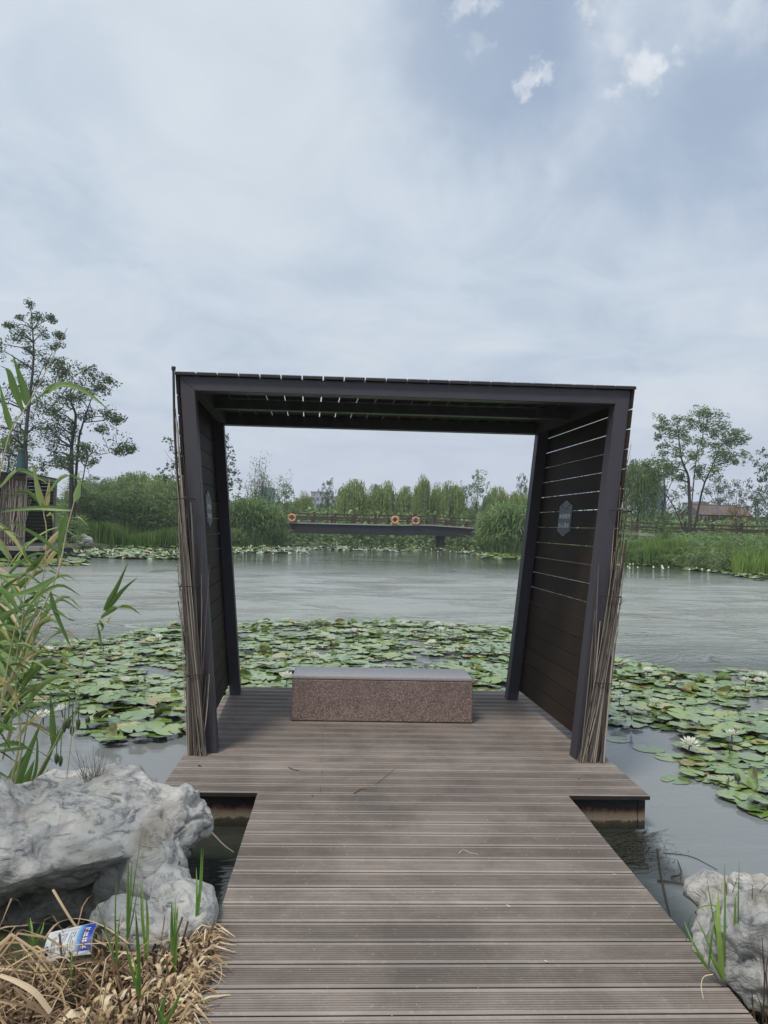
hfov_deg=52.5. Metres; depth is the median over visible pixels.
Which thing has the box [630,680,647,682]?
lily pad
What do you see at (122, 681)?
lily pad
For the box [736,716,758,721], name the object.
lily pad
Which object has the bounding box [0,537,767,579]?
water lilies
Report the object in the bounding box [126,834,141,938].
grass shoot
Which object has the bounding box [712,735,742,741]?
lily pad
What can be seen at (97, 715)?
lily pad
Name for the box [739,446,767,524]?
broad tree
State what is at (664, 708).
lily pad
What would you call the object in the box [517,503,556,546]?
reed clump
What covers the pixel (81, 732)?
lily pad
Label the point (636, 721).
lily pad
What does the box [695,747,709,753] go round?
lily pad
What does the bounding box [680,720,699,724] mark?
lily pad
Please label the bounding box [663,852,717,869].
floating stick
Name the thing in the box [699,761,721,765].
lily pad
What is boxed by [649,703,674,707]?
lily pad
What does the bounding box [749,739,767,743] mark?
lily pad
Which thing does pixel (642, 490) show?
willow
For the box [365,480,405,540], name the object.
willow
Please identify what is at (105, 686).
lily pad
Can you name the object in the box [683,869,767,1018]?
boulder
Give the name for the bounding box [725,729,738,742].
water lily flower
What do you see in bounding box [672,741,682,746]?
lily pad
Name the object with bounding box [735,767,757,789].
lily pad
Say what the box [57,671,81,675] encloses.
lily pad
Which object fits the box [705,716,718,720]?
lily pad
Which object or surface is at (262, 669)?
lily pad
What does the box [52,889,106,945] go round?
dry straw
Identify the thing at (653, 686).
lily pad
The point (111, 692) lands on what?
lily pad
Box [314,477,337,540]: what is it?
broad tree
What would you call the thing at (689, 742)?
water lily flower
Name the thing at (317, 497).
distant building
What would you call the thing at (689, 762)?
lily pad
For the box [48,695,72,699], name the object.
lily pad
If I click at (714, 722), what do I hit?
lily pad
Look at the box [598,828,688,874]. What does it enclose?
floating debris
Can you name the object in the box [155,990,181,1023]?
grass shoot
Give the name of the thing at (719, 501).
broad tree
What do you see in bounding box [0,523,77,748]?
reed
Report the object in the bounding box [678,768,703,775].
lily pad
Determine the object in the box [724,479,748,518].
broad tree
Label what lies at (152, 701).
lily pad
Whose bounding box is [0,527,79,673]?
reed
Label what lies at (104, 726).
lily pad
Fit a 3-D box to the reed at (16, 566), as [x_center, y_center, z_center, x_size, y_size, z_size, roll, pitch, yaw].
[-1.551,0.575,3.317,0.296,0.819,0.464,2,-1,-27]
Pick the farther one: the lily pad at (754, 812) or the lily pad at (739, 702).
the lily pad at (739, 702)
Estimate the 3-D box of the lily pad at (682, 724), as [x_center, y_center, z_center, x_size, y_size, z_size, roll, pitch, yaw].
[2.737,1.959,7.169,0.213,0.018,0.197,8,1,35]
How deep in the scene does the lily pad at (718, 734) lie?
6.84 m
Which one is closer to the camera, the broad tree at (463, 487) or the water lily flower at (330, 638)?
the water lily flower at (330, 638)
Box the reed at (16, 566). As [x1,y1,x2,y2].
[0,552,60,721]
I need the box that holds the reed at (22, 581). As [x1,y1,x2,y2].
[0,541,68,696]
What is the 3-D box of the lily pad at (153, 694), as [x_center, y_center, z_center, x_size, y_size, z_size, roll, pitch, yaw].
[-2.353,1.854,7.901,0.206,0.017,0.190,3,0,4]
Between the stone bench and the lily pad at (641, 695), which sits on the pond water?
the lily pad at (641, 695)
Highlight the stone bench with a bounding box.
[291,666,472,722]
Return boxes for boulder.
[0,763,213,925]
[71,534,93,546]
[89,894,177,953]
[120,863,218,959]
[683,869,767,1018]
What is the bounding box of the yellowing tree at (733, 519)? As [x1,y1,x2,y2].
[720,501,752,535]
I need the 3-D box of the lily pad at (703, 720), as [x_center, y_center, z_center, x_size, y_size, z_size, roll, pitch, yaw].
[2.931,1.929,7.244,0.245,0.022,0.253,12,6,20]
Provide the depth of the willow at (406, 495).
91.61 m
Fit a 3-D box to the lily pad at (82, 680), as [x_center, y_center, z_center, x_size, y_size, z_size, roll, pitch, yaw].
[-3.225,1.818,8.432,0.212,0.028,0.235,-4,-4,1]
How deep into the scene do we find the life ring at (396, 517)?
69.64 m
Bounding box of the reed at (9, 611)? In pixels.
[0,528,36,762]
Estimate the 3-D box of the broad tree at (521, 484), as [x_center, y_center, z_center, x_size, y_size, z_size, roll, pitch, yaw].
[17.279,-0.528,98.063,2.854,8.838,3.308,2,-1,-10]
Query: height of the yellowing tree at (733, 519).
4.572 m
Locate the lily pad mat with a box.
[1,617,767,820]
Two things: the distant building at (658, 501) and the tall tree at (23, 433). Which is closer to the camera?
the tall tree at (23, 433)
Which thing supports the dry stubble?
on the ground at (18, 946)
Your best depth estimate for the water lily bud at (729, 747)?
6.40 m
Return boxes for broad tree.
[0,429,48,486]
[30,356,138,542]
[86,474,109,491]
[156,433,241,503]
[271,476,298,518]
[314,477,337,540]
[457,480,473,519]
[461,469,491,543]
[513,473,528,496]
[633,452,694,532]
[696,473,734,523]
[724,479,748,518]
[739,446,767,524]
[741,484,767,524]
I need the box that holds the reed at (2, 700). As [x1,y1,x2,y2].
[0,623,45,761]
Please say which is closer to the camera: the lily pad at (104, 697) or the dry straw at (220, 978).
the dry straw at (220, 978)
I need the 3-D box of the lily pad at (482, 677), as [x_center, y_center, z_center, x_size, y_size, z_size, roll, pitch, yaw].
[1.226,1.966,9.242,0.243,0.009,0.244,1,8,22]
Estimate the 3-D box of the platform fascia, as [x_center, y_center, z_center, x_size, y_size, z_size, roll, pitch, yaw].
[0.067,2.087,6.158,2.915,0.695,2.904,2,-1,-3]
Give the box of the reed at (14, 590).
[0,525,80,722]
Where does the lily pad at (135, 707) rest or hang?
on the pond water
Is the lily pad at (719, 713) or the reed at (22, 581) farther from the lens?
the lily pad at (719, 713)
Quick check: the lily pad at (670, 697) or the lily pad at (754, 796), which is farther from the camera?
the lily pad at (670, 697)
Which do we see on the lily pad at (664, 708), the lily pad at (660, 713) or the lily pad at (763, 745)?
the lily pad at (660, 713)
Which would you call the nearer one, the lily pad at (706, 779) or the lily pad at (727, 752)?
the lily pad at (706, 779)
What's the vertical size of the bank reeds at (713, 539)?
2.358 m
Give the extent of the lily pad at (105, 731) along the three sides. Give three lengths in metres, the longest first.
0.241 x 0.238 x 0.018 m
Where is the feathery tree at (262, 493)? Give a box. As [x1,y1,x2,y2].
[235,451,292,505]
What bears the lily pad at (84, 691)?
on the pond water
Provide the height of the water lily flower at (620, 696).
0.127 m
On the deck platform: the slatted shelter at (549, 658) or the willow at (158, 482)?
the slatted shelter at (549, 658)
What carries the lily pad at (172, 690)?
on the lily pad at (166, 695)
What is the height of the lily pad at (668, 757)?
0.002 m
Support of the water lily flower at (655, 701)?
on the lily pad at (661, 705)
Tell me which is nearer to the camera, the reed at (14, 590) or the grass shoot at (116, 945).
the grass shoot at (116, 945)
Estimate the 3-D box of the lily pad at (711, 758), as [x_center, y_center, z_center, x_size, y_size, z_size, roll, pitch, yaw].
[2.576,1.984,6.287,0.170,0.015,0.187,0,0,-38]
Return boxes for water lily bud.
[85,716,89,728]
[727,744,732,753]
[734,773,740,784]
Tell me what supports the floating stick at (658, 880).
on the pond water
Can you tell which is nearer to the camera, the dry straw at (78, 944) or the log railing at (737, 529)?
the dry straw at (78, 944)
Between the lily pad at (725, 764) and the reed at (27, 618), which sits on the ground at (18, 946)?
the reed at (27, 618)
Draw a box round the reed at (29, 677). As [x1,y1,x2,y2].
[0,628,81,779]
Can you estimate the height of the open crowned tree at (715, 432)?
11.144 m
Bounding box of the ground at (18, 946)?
[0,528,767,1023]
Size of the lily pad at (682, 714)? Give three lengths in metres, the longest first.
0.266 x 0.247 x 0.009 m
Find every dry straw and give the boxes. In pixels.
[0,940,168,971]
[0,973,51,1013]
[44,918,128,942]
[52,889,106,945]
[62,1006,89,1023]
[202,963,221,991]
[701,974,712,998]
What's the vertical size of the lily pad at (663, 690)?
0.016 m
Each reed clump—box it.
[208,494,294,545]
[231,527,247,546]
[456,498,540,553]
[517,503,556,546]
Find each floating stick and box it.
[211,832,233,852]
[656,848,670,915]
[657,879,683,884]
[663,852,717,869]
[671,860,681,877]
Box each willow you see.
[97,476,133,496]
[115,471,151,487]
[137,473,179,495]
[291,490,315,539]
[333,478,372,539]
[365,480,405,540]
[393,484,413,540]
[411,473,432,540]
[426,482,440,543]
[435,481,466,538]
[481,485,508,515]
[505,491,527,506]
[617,459,666,536]
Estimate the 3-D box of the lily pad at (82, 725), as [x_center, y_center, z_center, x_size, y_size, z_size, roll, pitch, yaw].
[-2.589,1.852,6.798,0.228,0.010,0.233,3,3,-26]
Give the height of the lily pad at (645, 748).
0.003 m
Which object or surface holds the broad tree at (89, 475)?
on the ground at (18, 946)
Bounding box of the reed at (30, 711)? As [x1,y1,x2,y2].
[0,632,81,736]
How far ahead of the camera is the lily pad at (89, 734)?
6.61 m
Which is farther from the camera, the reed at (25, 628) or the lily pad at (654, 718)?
the lily pad at (654, 718)
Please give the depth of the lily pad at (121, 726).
6.66 m
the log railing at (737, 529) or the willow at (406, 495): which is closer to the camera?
the log railing at (737, 529)
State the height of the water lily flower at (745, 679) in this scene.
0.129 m
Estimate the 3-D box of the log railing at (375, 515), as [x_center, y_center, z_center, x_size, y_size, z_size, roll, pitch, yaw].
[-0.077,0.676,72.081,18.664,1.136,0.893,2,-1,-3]
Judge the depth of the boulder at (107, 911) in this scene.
2.96 m
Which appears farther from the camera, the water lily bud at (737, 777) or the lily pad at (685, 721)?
the lily pad at (685, 721)
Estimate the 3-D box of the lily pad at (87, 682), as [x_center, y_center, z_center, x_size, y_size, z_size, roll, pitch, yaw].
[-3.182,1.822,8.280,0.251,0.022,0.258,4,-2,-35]
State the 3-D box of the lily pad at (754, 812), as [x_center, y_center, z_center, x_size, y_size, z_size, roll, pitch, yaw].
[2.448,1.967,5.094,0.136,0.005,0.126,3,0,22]
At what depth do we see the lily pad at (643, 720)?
7.47 m
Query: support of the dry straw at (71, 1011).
on the straw litter at (186, 981)
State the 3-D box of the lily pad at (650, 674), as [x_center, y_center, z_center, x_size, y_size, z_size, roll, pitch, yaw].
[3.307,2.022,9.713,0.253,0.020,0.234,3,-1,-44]
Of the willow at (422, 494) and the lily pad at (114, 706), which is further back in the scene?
the willow at (422, 494)
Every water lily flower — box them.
[35,709,49,725]
[54,704,66,717]
[120,677,129,684]
[280,671,292,683]
[310,651,318,660]
[327,635,336,643]
[613,694,625,705]
[643,667,651,674]
[650,698,660,708]
[680,736,700,753]
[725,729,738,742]
[739,676,752,686]
[753,677,762,684]
[757,672,767,679]
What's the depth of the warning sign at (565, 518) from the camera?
6.58 m
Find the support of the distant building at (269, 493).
on the ground at (18, 946)
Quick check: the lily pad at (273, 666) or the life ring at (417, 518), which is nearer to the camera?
the lily pad at (273, 666)
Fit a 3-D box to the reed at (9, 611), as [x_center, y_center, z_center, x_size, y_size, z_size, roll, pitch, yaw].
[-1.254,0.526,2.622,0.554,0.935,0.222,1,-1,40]
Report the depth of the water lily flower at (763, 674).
9.45 m
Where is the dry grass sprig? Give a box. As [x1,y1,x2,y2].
[67,742,107,782]
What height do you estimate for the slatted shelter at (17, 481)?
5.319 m
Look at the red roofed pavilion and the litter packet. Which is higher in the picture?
the red roofed pavilion
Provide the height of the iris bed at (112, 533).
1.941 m
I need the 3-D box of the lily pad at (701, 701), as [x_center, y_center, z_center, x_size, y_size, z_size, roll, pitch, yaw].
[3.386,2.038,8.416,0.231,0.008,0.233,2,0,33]
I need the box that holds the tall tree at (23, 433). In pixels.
[0,297,65,535]
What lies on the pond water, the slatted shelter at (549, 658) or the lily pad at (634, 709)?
the lily pad at (634, 709)
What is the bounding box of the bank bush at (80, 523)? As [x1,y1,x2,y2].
[41,511,91,546]
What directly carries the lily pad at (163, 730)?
on the pond water
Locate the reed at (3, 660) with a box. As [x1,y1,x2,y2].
[0,638,14,722]
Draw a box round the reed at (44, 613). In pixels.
[0,595,81,782]
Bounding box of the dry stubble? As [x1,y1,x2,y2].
[704,879,767,1023]
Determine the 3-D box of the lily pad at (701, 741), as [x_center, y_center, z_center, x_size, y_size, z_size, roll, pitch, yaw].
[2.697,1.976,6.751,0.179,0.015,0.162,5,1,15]
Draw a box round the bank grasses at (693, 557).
[615,535,767,569]
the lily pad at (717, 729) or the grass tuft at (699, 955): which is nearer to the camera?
the grass tuft at (699, 955)
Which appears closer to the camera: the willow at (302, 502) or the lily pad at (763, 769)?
the lily pad at (763, 769)
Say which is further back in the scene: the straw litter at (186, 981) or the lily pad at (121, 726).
the lily pad at (121, 726)
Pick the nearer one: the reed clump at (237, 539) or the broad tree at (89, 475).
the reed clump at (237, 539)
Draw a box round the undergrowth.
[27,503,767,546]
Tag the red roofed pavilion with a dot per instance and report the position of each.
(715, 508)
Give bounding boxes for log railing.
[283,512,479,527]
[290,516,475,526]
[622,520,767,534]
[625,524,767,535]
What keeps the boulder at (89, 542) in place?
on the ground at (18, 946)
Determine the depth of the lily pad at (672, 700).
8.45 m
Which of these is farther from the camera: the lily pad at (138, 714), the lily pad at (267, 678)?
the lily pad at (267, 678)
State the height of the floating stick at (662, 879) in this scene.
0.020 m
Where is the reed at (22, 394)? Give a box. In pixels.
[0,329,107,487]
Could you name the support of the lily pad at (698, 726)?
on the lily pad at (717, 729)
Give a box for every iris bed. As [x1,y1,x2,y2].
[80,519,179,547]
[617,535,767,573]
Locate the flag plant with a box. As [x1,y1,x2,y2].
[0,620,90,784]
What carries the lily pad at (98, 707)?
on the pond water
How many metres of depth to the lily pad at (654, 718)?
7.54 m
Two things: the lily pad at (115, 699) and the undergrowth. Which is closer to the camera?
the lily pad at (115, 699)
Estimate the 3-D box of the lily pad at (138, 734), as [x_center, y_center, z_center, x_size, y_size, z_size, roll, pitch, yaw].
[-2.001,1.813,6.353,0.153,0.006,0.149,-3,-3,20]
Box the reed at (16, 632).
[0,610,42,692]
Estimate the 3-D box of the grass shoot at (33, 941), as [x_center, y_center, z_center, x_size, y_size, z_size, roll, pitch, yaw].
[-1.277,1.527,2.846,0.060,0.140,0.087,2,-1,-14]
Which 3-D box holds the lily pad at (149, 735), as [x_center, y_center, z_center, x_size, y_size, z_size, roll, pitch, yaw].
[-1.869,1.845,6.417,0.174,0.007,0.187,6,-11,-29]
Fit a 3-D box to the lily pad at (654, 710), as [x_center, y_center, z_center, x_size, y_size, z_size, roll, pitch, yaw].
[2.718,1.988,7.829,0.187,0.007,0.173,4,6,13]
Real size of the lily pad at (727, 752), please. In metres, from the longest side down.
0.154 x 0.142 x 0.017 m
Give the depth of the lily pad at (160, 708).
7.06 m
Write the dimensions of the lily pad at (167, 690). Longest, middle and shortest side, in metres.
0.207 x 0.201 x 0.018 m
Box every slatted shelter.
[0,472,76,559]
[175,371,635,759]
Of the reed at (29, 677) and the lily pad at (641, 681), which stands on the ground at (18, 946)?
the reed at (29, 677)
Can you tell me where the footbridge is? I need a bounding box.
[286,522,477,547]
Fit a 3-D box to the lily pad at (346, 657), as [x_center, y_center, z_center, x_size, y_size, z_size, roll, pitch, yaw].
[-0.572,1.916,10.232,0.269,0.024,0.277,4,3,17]
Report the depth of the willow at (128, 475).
73.23 m
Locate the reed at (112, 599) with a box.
[66,563,140,778]
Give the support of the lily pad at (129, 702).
on the pond water
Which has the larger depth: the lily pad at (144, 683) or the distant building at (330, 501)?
the distant building at (330, 501)
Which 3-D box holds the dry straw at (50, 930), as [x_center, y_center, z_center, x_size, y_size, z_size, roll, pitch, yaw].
[-1.063,1.541,2.838,0.359,0.060,0.082,1,-1,17]
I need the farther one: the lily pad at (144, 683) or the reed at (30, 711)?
the lily pad at (144, 683)
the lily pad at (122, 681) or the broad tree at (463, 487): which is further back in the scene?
the broad tree at (463, 487)
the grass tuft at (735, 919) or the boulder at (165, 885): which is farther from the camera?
the boulder at (165, 885)
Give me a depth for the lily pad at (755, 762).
6.19 m
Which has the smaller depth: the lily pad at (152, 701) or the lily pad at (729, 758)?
the lily pad at (729, 758)
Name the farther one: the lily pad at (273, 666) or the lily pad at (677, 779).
the lily pad at (273, 666)
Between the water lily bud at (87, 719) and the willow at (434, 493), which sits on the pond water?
the water lily bud at (87, 719)
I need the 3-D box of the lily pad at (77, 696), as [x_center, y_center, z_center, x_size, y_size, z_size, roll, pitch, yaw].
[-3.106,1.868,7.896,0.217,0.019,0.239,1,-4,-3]
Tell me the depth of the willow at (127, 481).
69.70 m
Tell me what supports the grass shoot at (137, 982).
on the straw litter at (186, 981)
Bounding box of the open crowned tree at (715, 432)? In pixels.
[636,404,751,533]
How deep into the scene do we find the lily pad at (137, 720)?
6.86 m
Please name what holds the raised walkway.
on the ground at (18, 946)
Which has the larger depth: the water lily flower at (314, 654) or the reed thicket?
the reed thicket
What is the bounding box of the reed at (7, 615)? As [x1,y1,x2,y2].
[0,576,52,733]
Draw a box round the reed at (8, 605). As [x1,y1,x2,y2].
[0,574,80,759]
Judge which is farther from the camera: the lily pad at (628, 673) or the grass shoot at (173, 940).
the lily pad at (628, 673)
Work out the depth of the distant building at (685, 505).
334.45 m
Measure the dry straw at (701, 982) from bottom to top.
0.024 m
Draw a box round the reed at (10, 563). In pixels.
[0,536,46,648]
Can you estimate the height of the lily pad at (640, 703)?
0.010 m
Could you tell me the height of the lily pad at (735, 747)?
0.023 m
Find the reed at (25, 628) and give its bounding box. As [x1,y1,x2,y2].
[0,584,79,752]
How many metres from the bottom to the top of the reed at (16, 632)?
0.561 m
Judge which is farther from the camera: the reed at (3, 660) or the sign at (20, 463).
the sign at (20, 463)
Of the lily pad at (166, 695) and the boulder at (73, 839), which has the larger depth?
the lily pad at (166, 695)
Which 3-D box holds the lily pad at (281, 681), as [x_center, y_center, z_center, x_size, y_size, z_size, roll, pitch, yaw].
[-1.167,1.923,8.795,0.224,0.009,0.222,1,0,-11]
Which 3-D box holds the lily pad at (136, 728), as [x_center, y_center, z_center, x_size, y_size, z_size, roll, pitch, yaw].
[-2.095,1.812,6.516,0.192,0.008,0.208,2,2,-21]
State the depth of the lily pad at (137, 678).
8.48 m
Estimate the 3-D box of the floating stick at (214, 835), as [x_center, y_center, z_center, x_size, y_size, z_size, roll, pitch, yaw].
[-0.918,1.870,4.409,0.017,0.011,0.321,2,-1,-34]
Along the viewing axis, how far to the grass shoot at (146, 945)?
2.76 m
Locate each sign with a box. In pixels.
[15,449,25,471]
[205,491,211,525]
[557,501,572,535]
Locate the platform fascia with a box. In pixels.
[200,796,644,828]
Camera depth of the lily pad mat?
10.28 m
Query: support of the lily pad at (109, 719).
on the pond water
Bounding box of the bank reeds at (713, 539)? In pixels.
[553,529,767,548]
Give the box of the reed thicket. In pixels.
[56,468,187,531]
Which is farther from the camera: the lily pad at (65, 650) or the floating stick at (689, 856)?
the lily pad at (65, 650)
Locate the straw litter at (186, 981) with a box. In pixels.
[0,895,240,1023]
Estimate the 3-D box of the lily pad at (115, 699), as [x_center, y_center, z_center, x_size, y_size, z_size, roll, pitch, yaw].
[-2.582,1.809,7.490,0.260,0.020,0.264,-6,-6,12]
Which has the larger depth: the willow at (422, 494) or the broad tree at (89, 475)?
the willow at (422, 494)
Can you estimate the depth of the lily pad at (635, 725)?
7.27 m
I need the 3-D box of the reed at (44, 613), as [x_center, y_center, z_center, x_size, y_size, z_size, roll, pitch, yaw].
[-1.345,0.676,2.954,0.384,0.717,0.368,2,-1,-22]
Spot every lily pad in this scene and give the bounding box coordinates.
[39,689,56,693]
[46,684,61,689]
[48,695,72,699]
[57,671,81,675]
[61,647,73,655]
[67,695,86,698]
[72,681,96,685]
[73,661,93,666]
[74,720,100,727]
[74,730,91,733]
[75,686,99,695]
[76,677,96,681]
[78,689,101,695]
[84,697,98,702]
[84,718,108,724]
[87,705,108,710]
[87,729,101,735]
[91,729,105,736]
[93,710,109,723]
[95,723,122,740]
[96,681,109,684]
[96,694,120,701]
[96,717,119,720]
[98,722,120,728]
[100,684,120,688]
[100,697,128,702]
[101,729,119,732]
[102,690,118,694]
[106,702,132,709]
[108,684,125,689]
[109,676,121,684]
[112,681,132,684]
[114,689,135,695]
[115,700,137,704]
[117,721,143,730]
[119,719,147,722]
[120,706,139,709]
[120,710,149,719]
[122,725,145,732]
[124,685,147,687]
[126,696,137,703]
[127,682,149,688]
[129,677,144,680]
[130,732,147,735]
[135,697,150,704]
[137,720,164,730]
[142,731,159,737]
[144,726,155,732]
[145,692,160,696]
[146,686,167,691]
[146,697,172,705]
[146,734,167,736]
[148,703,170,717]
[153,687,173,692]
[153,717,171,722]
[153,727,178,734]
[157,693,179,697]
[160,697,183,701]
[162,711,181,715]
[170,688,179,697]
[257,667,275,670]
[257,675,276,680]
[260,665,278,667]
[267,682,286,686]
[271,680,290,682]
[279,658,289,666]
[330,655,350,660]
[477,674,493,679]
[607,737,629,742]
[617,672,637,675]
[620,722,643,727]
[622,694,640,697]
[624,707,645,712]
[625,701,647,706]
[626,720,647,725]
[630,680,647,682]
[633,694,652,697]
[633,717,653,722]
[633,744,664,752]
[634,715,647,718]
[635,709,653,714]
[639,672,658,675]
[644,715,669,722]
[647,706,660,712]
[648,685,664,688]
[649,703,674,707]
[650,724,676,730]
[652,688,668,692]
[654,712,673,716]
[654,753,684,761]
[656,694,676,699]
[661,706,675,718]
[661,775,690,783]
[664,698,682,702]
[667,671,687,676]
[667,708,693,719]
[669,721,690,728]
[671,690,688,695]
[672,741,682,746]
[675,729,699,734]
[676,700,698,704]
[678,759,706,765]
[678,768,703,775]
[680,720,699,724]
[682,745,704,751]
[684,715,709,722]
[684,753,708,759]
[685,714,712,724]
[686,698,707,702]
[686,737,705,743]
[687,764,714,771]
[688,682,698,690]
[694,674,707,681]
[694,724,713,729]
[694,753,715,761]
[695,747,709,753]
[695,777,713,782]
[696,720,718,724]
[698,687,715,692]
[699,723,724,731]
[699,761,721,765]
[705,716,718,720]
[707,732,733,736]
[707,774,732,781]
[708,741,728,746]
[709,766,734,773]
[711,754,741,762]
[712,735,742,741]
[713,721,742,729]
[713,780,726,786]
[714,683,735,688]
[714,711,724,715]
[715,710,735,716]
[715,789,748,799]
[716,685,735,696]
[716,762,736,768]
[717,776,747,787]
[720,743,742,749]
[721,725,745,733]
[721,750,735,754]
[722,791,753,802]
[724,700,747,704]
[725,777,740,790]
[726,788,761,795]
[729,761,751,768]
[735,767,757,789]
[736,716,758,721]
[736,752,763,760]
[736,802,766,810]
[737,767,761,772]
[741,758,767,765]
[745,726,767,732]
[747,793,767,803]
[747,810,760,815]
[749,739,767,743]
[752,766,767,771]
[755,732,767,736]
[757,711,767,714]
[757,742,767,746]
[758,778,767,781]
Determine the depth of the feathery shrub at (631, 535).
52.95 m
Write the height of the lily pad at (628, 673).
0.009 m
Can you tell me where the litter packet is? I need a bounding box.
[43,923,96,960]
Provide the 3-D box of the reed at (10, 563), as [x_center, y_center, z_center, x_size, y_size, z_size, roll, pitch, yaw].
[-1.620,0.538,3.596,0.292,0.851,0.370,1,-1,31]
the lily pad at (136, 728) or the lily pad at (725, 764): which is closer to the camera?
the lily pad at (725, 764)
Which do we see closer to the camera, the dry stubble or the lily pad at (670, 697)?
the dry stubble
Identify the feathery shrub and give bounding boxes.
[621,521,639,540]
[648,519,679,538]
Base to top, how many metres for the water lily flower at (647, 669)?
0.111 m
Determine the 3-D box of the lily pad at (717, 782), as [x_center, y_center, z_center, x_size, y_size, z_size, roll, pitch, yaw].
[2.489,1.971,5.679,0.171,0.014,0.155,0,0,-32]
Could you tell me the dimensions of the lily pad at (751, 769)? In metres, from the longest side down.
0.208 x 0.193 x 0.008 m
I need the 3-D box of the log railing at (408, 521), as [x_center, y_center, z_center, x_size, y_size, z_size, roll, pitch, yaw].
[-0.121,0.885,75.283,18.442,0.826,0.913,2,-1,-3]
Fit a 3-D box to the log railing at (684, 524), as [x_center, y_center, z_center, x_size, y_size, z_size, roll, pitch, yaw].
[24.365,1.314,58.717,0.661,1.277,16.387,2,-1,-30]
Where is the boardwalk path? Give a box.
[185,793,757,1023]
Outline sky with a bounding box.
[0,0,767,519]
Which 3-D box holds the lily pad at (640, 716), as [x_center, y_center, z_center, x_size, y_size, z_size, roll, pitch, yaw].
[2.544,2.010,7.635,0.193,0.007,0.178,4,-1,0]
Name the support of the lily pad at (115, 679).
on the lily pad at (101, 682)
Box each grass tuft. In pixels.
[685,909,716,969]
[696,863,725,980]
[733,875,738,925]
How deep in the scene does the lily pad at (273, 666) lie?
9.68 m
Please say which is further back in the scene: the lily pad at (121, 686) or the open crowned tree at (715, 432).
the open crowned tree at (715, 432)
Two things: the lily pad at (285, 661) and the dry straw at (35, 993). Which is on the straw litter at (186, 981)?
the dry straw at (35, 993)
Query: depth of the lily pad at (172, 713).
7.07 m
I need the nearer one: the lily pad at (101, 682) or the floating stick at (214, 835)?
the floating stick at (214, 835)
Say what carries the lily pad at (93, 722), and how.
on the lily pad at (82, 725)
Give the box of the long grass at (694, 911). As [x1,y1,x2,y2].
[686,905,720,940]
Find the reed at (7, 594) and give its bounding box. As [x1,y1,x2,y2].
[0,584,81,762]
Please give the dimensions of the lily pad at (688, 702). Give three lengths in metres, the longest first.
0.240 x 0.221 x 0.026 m
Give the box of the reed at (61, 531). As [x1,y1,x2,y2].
[0,479,86,703]
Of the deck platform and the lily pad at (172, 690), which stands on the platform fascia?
the deck platform
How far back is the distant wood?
122.91 m
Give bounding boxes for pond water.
[0,539,767,1023]
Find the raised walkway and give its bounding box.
[620,532,670,537]
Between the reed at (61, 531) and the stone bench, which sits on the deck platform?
the stone bench
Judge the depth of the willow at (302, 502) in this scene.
91.38 m
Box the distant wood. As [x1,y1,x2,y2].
[33,497,767,537]
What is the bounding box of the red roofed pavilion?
[679,504,751,523]
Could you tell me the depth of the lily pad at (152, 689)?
8.09 m
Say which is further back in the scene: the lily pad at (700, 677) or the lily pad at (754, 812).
the lily pad at (700, 677)
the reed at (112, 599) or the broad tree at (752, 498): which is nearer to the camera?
the reed at (112, 599)
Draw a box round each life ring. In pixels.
[288,514,295,521]
[391,516,398,523]
[412,517,419,524]
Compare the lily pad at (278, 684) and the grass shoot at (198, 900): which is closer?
the grass shoot at (198, 900)
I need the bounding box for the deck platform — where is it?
[164,687,649,799]
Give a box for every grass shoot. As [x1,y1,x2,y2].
[24,918,43,945]
[70,952,71,989]
[96,877,120,965]
[125,910,140,998]
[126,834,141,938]
[140,879,148,960]
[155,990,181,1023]
[170,899,177,972]
[195,848,202,916]
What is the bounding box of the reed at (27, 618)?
[0,592,58,711]
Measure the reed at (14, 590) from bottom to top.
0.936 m
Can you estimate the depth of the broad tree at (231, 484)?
61.39 m
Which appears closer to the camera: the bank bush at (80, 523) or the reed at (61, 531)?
the reed at (61, 531)
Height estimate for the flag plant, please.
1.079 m
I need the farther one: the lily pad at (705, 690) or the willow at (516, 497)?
the willow at (516, 497)
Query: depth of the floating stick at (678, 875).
4.12 m
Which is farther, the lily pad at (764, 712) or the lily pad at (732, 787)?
the lily pad at (764, 712)
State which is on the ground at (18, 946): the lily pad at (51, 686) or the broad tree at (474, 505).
the broad tree at (474, 505)
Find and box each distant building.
[264,487,275,502]
[310,491,330,506]
[329,496,337,505]
[647,485,667,514]
[682,501,708,518]
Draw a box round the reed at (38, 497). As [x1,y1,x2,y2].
[0,465,90,695]
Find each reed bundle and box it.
[165,366,211,755]
[539,438,644,762]
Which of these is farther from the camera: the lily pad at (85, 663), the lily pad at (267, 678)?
the lily pad at (85, 663)
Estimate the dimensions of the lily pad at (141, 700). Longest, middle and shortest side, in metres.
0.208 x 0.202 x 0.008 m
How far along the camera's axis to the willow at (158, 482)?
71.32 m

